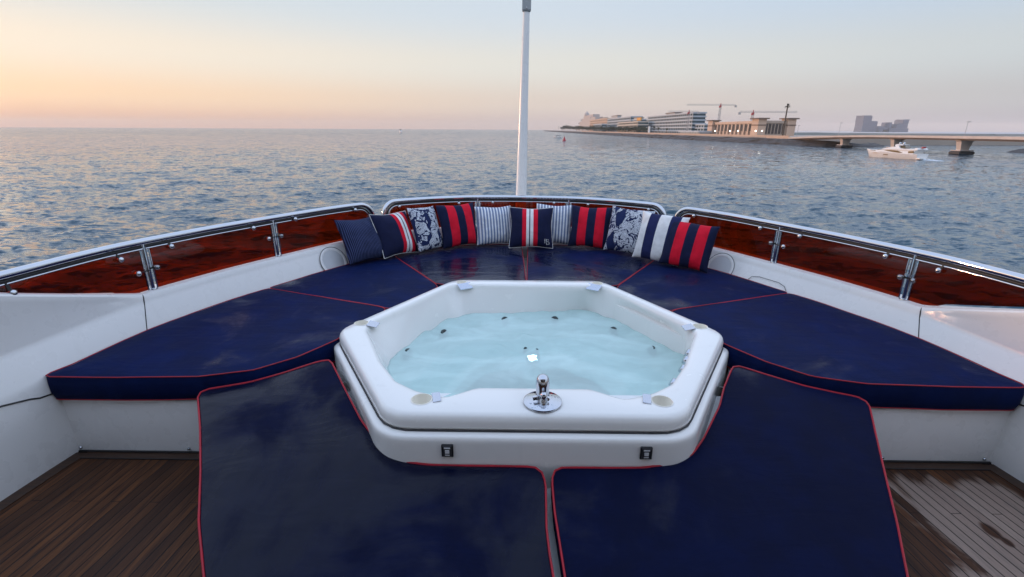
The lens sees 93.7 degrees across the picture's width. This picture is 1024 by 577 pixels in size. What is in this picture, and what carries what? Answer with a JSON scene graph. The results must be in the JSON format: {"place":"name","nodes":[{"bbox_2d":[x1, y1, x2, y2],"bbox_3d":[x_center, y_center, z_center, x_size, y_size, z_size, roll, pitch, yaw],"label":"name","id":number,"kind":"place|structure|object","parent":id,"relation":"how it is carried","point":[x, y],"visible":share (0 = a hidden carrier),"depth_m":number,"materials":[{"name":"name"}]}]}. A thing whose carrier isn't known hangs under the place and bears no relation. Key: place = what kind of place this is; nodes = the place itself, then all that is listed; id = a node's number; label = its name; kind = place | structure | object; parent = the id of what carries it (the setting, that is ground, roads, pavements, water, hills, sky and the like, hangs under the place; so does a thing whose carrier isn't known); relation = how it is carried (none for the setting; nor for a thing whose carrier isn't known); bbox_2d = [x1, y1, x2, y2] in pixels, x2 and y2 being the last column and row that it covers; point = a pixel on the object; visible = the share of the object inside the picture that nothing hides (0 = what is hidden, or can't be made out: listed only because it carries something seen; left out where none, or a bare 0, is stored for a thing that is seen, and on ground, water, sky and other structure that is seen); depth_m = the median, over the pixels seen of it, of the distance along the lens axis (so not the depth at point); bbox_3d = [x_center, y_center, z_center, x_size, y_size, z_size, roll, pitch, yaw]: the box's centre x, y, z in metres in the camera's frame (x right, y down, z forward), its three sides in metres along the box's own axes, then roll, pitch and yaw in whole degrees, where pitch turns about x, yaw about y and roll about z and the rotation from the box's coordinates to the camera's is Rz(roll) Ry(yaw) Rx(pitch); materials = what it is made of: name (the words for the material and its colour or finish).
{"place":"outdoors","nodes":[
{"label":"outdoors","id":0,"kind":"place"},
{"bbox_2d":[0,127,1023,308],"bbox_3d":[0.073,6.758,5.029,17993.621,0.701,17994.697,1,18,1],"label":"sea","id":1,"kind":"structure","parent":0,"point":[64,191],"depth_m":79.53,"materials":[{"name":"liquid"}]},
{"bbox_2d":[544,130,884,146],"bbox_3d":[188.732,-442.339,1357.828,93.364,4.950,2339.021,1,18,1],"label":"breakwater","id":2,"kind":"object","parent":1,"relation":"in","point":[777,141],"visible":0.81,"depth_m":325.19,"materials":[{"name":"grey stone"}]},
{"bbox_2d":[867,141,929,159],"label":"motor yacht","id":3,"kind":"object","parent":1,"relation":"on","point":[900,150],"visible":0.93,"depth_m":147.32,"materials":[{"name":"white plastic"}]},
{"bbox_2d":[788,134,1023,154],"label":"road bridge","id":4,"kind":"structure","parent":1,"relation":"in","point":[963,144],"depth_m":191.66,"materials":[{"name":"concrete"}]},
{"bbox_2d":[1008,149,1023,152],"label":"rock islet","id":5,"kind":"object","parent":1,"relation":"in","point":[1018,151],"visible":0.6,"depth_m":194.27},
{"bbox_2d":[0,362,1023,576],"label":"deck","id":6,"kind":"structure","parent":0,"point":[102,514],"depth_m":2.19,"materials":[{"name":"brown wood"}]},
{"bbox_2d":[334,280,728,487],"bbox_3d":[0.111,0.525,3.044,2.382,0.867,2.039,1,18,1],"label":"hot tub","id":7,"kind":"object","parent":6,"relation":"on","point":[544,429],"visible":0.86,"depth_m":2.15,"materials":[{"name":"plastic"}]},
{"bbox_2d":[387,310,683,396],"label":"tub water","id":8,"kind":"structure","parent":7,"relation":"in","point":[585,349],"depth_m":3.06,"materials":[{"name":"clear liquid"}]},
{"bbox_2d":[63,258,1009,464],"bbox_3d":[0.119,0.292,3.987,4.950,0.337,3.035,1,18,1],"label":"bench","id":9,"kind":"object","parent":6,"relation":"on","point":[903,435],"visible":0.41,"depth_m":2.56,"materials":[{"name":"plastic"}]},
{"bbox_2d":[45,288,385,400],"bbox_3d":[-1.687,0.348,2.973,1.220,0.169,1.508,8,20,21],"label":"seat pad","id":10,"kind":"object","parent":9,"relation":"on","point":[259,334],"visible":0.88,"depth_m":2.73,"materials":[{"name":"blue fabric"}]},
{"bbox_2d":[270,255,437,309],"bbox_3d":[-1.121,-0.029,4.123,1.176,0.168,1.306,10,21,27],"label":"seat pad","id":11,"kind":"object","parent":9,"relation":"on","point":[390,282],"visible":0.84,"depth_m":3.90,"materials":[{"name":"blue fabric"}]},
{"bbox_2d":[334,217,389,264],"bbox_3d":[-1.405,-0.462,4.518,0.430,0.440,0.173,-17,-5,-46],"label":"pillow","id":12,"kind":"object","parent":11,"relation":"on","point":[361,239],"visible":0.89,"depth_m":4.42,"materials":[{"name":"fabric"}]},
{"bbox_2d":[395,244,525,286],"bbox_3d":[-0.531,-0.192,4.630,1.332,0.169,1.529,1,18,1],"label":"seat pad","id":13,"kind":"object","parent":9,"relation":"on","point":[439,266],"visible":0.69,"depth_m":4.53,"materials":[{"name":"blue fabric"}]},
{"bbox_2d":[369,211,418,258],"bbox_3d":[-1.149,-0.539,4.729,0.174,0.444,0.454,-19,1,38],"label":"pillow","id":14,"kind":"object","parent":13,"relation":"on","point":[394,233],"visible":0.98,"depth_m":4.64,"materials":[{"name":"fabric"}]},
{"bbox_2d":[407,206,442,251],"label":"pillow","id":15,"kind":"object","parent":13,"relation":"on","point":[426,229],"visible":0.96,"depth_m":4.84,"materials":[{"name":"blue fabric"}]},
{"bbox_2d":[435,202,476,248],"bbox_3d":[-0.565,-0.671,5.077,0.430,0.460,0.173,-11,1,-28],"label":"pillow","id":16,"kind":"object","parent":13,"relation":"on","point":[458,224],"visible":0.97,"depth_m":5.00,"materials":[{"name":"red fabric"}]},
{"bbox_2d":[474,206,510,244],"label":"pillow","id":17,"kind":"object","parent":13,"relation":"on","point":[493,224],"visible":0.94,"depth_m":5.12,"materials":[{"name":"fabric"}]},
{"bbox_2d":[527,245,654,287],"bbox_3d":[0.792,-0.181,4.614,1.332,0.169,1.529,1,18,1],"label":"seat pad","id":18,"kind":"object","parent":9,"relation":"on","point":[614,268],"visible":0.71,"depth_m":4.49,"materials":[{"name":"blue fabric"}]},
{"bbox_2d":[509,207,553,248],"bbox_3d":[0.201,-0.637,5.034,0.464,0.434,0.172,1,-2,2],"label":"pillow","id":19,"kind":"object","parent":18,"relation":"on","point":[531,227],"visible":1,"depth_m":4.98,"materials":[{"name":"fabric"}]},
{"bbox_2d":[537,203,571,243],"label":"pillow","id":20,"kind":"object","parent":18,"relation":"on","point":[561,222],"visible":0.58,"depth_m":5.14,"materials":[{"name":"fabric"}]},
{"bbox_2d":[568,205,612,248],"bbox_3d":[0.820,-0.646,5.048,0.430,0.440,0.173,7,1,15],"label":"pillow","id":21,"kind":"object","parent":18,"relation":"on","point":[590,227],"visible":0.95,"depth_m":4.98,"materials":[{"name":"red fabric"}]},
{"bbox_2d":[603,206,655,253],"bbox_3d":[1.171,-0.578,4.819,0.440,0.460,0.155,14,5,28],"label":"pillow","id":22,"kind":"object","parent":18,"relation":"on","point":[624,229],"visible":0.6,"depth_m":4.78,"materials":[{"name":"fabric"}]},
{"bbox_2d":[617,260,786,311],"bbox_3d":[1.367,-0.007,4.094,1.176,0.168,1.306,-9,20,-26],"label":"seat pad","id":23,"kind":"object","parent":9,"relation":"on","point":[670,287],"visible":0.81,"depth_m":3.85,"materials":[{"name":"blue fabric"}]},
{"bbox_2d":[632,210,689,266],"bbox_3d":[1.392,-0.476,4.514,0.450,0.460,0.155,16,6,32],"label":"pillow","id":24,"kind":"object","parent":23,"relation":"on","point":[654,230],"visible":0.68,"depth_m":4.49,"materials":[{"name":"fabric"}]},
{"bbox_2d":[658,222,719,272],"bbox_3d":[1.593,-0.392,4.337,0.440,0.430,0.174,15,-2,29],"label":"pillow","id":25,"kind":"object","parent":23,"relation":"on","point":[689,245],"visible":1,"depth_m":4.26,"materials":[{"name":"red fabric"}]},
{"bbox_2d":[672,293,1023,410],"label":"seat pad","id":26,"kind":"object","parent":9,"relation":"on","point":[809,342],"visible":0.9,"depth_m":2.69,"materials":[{"name":"blue fabric"}]},
{"bbox_2d":[431,393,720,576],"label":"sun platform","id":27,"kind":"structure","parent":6,"relation":"on","point":[554,553],"depth_m":1.98,"materials":[{"name":"white plastic"}]},
{"bbox_2d":[197,359,554,576],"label":"sun pad","id":28,"kind":"object","parent":27,"relation":"on","point":[301,474],"visible":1,"depth_m":1.90,"materials":[{"name":"blue fabric"}]},
{"bbox_2d":[551,366,908,576],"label":"sun pad","id":29,"kind":"object","parent":27,"relation":"on","point":[773,476],"visible":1,"depth_m":1.89,"materials":[{"name":"blue fabric"}]},
{"bbox_2d":[0,0,1023,131],"label":"sky","id":30,"kind":"structure","parent":0,"point":[937,65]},
{"bbox_2d":[678,131,711,133],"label":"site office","id":31,"kind":"structure","parent":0,"point":[698,132],"depth_m":451.96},
{"bbox_2d":[548,130,1023,144],"bbox_3d":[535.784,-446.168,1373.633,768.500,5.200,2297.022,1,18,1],"label":"island","id":32,"kind":"structure","parent":0,"point":[909,142],"depth_m":296.86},
{"bbox_2d":[577,112,602,130],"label":"domed palace","id":33,"kind":"structure","parent":32,"relation":"on","point":[588,117],"depth_m":1681.37,"materials":[{"name":"beige stone"}]},
{"bbox_2d":[589,117,609,130],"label":"terrace block","id":34,"kind":"structure","parent":32,"relation":"on","point":[603,120],"depth_m":1225.82,"materials":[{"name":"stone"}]},
{"bbox_2d":[593,124,606,131],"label":"terrace block","id":35,"kind":"structure","parent":32,"relation":"on","point":[600,125],"depth_m":1035.81,"materials":[{"name":"beige concrete"}]},
{"bbox_2d":[607,115,642,131],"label":"terrace block","id":36,"kind":"structure","parent":32,"relation":"on","point":[614,120],"depth_m":1013.71,"materials":[{"name":"white concrete"}]},
{"bbox_2d":[617,121,648,132],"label":"terrace block","id":37,"kind":"structure","parent":32,"relation":"on","point":[635,124],"depth_m":717.16,"materials":[{"name":"white concrete"}]},
{"bbox_2d":[646,112,706,132],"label":"glass hotel","id":38,"kind":"structure","parent":32,"relation":"on","point":[674,122],"depth_m":594.38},
{"bbox_2d":[670,110,699,130],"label":"tower crane","id":39,"kind":"object","parent":32,"relation":"on","point":[687,117],"visible":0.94,"depth_m":523.50,"materials":[{"name":"grey metal"}]},
{"bbox_2d":[582,131,788,138],"bbox_3d":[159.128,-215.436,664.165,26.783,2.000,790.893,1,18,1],"label":"sea wall","id":40,"kind":"structure","parent":32,"relation":"on","point":[776,136],"depth_m":365.87,"materials":[{"name":"concrete"}]},
{"bbox_2d":[695,124,707,130],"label":"annex","id":41,"kind":"object","parent":32,"relation":"on","point":[701,127],"visible":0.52,"depth_m":514.57,"materials":[{"name":"white concrete"}]},
{"bbox_2d":[687,103,736,121],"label":"tower crane","id":42,"kind":"object","parent":32,"relation":"on","point":[720,105],"visible":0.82,"depth_m":512.38,"materials":[{"name":"grey metal"}]},
{"bbox_2d":[706,118,799,135],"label":"sandstone hotel","id":43,"kind":"structure","parent":32,"relation":"on","point":[758,125],"depth_m":367.02,"materials":[{"name":"stone"}]},
{"bbox_2d":[738,110,796,120],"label":"tower crane","id":44,"kind":"object","parent":32,"relation":"on","point":[740,112],"visible":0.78,"depth_m":440.72,"materials":[{"name":"grey metal"}]},
{"bbox_2d":[782,103,790,135],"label":"tower crane","id":45,"kind":"object","parent":32,"relation":"on","point":[785,118],"visible":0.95,"depth_m":316.73,"materials":[{"name":"grey metal"}]},
{"bbox_2d":[794,132,1023,135],"bbox_3d":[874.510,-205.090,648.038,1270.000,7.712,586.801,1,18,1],"label":"shore","id":46,"kind":"structure","parent":0,"point":[826,134],"depth_m":440.14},
{"bbox_2d":[795,131,1023,133],"bbox_3d":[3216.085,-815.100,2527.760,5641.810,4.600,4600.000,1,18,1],"label":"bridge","id":47,"kind":"structure","parent":0,"point":[927,132],"depth_m":2069.22,"materials":[{"name":"beige concrete"}]},
{"bbox_2d":[853,115,909,131],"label":"linked towers","id":48,"kind":"structure","parent":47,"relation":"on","point":[864,123],"depth_m":2443.16,"materials":[{"name":"grey concrete"}]},
{"bbox_3d":[0.099,3.814,5.020,5.930,6.820,12.001,1,18,1],"label":"hull","id":49,"kind":"object","parent":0,"visible":0},
{"bbox_2d":[0,226,1023,501],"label":"bulwark","id":50,"kind":"object","parent":49,"relation":"attached to","point":[42,336],"visible":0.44,"depth_m":2.70,"materials":[{"name":"white paint"}]},
{"bbox_2d":[0,203,374,294],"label":"railing","id":51,"kind":"object","parent":50,"relation":"on","point":[186,254],"visible":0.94,"depth_m":3.29,"materials":[{"name":"brown wood"}]},
{"bbox_2d":[382,195,665,229],"bbox_3d":[0.127,-0.784,5.108,2.889,0.362,0.566,1,18,1],"label":"railing","id":52,"kind":"object","parent":50,"relation":"on","point":[494,201],"visible":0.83,"depth_m":5.21,"materials":[{"name":"silver metal"}]},
{"bbox_2d":[675,207,1023,306],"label":"railing","id":53,"kind":"object","parent":50,"relation":"on","point":[937,279],"visible":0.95,"depth_m":3.33,"materials":[{"name":"brown wood"}]},
{"bbox_2d":[516,0,530,194],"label":"mast","id":54,"kind":"object","parent":49,"relation":"on","point":[521,182],"visible":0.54,"depth_m":6.05,"materials":[{"name":"metal"}]}
]}

